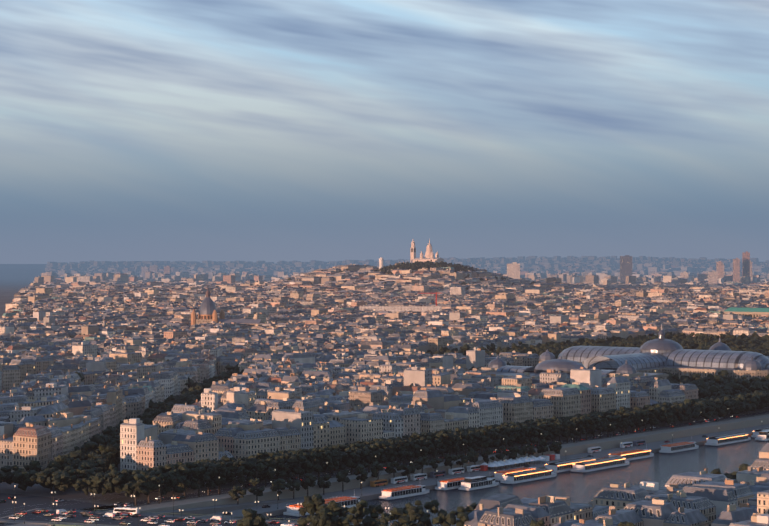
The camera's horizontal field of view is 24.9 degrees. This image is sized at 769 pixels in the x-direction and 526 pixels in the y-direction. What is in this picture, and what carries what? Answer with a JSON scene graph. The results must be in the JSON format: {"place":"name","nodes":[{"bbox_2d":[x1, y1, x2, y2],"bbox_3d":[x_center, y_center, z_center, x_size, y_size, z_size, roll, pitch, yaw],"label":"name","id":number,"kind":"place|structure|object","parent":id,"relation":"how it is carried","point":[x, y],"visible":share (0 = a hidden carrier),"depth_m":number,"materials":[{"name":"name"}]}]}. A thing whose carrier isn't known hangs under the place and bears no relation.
{"place":"outdoors","nodes":[
{"label":"outdoors","id":0,"kind":"place"},
{"bbox_2d":[0,264,768,506],"bbox_3d":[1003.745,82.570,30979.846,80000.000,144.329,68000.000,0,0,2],"label":"ground","id":1,"kind":"structure","parent":0,"point":[15,278],"depth_m":1237.26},
{"bbox_2d":[0,401,748,525],"bbox_3d":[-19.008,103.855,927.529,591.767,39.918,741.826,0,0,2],"label":"trees","id":2,"kind":"object","parent":1,"relation":"on","point":[93,461],"visible":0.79,"depth_m":933.51,"materials":[{"name":"green plant"}]},
{"bbox_2d":[0,256,768,525],"bbox_3d":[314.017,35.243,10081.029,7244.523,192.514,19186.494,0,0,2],"label":"city buildings","id":3,"kind":"structure","parent":1,"relation":"on","point":[356,377],"depth_m":1775.19,"materials":[{"name":"beige stone"}]},
{"bbox_2d":[0,406,768,525],"bbox_3d":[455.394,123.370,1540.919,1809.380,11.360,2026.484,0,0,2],"label":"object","id":4,"kind":"structure","parent":1,"relation":"on","point":[206,508],"depth_m":929.26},
{"bbox_2d":[0,415,768,525],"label":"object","id":5,"kind":"object","parent":1,"relation":"on","point":[587,464],"visible":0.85,"depth_m":1002.77,"materials":[{"name":"paint"}]},
{"bbox_2d":[54,260,768,425],"bbox_3d":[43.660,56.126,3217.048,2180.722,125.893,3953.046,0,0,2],"label":"trees","id":6,"kind":"object","parent":1,"relation":"on","point":[721,394],"visible":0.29,"depth_m":1550.42,"materials":[{"name":"green plant"}]},
{"bbox_2d":[141,239,768,379],"bbox_3d":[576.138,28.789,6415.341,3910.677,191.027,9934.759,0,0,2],"label":"landmark buildings","id":7,"kind":"structure","parent":1,"relation":"on","point":[659,356],"depth_m":1661.26,"materials":[{"name":"beige glass"}]},
{"bbox_2d":[0,0,768,263],"label":"sky","id":8,"kind":"structure","parent":0,"point":[275,131],"materials":[{"name":"blue"}]},
{"bbox_2d":[266,438,768,525],"bbox_3d":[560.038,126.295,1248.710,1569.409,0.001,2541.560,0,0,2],"label":"river","id":9,"kind":"structure","parent":0,"point":[661,469],"depth_m":1016.12,"materials":[{"name":"grey liquid"}]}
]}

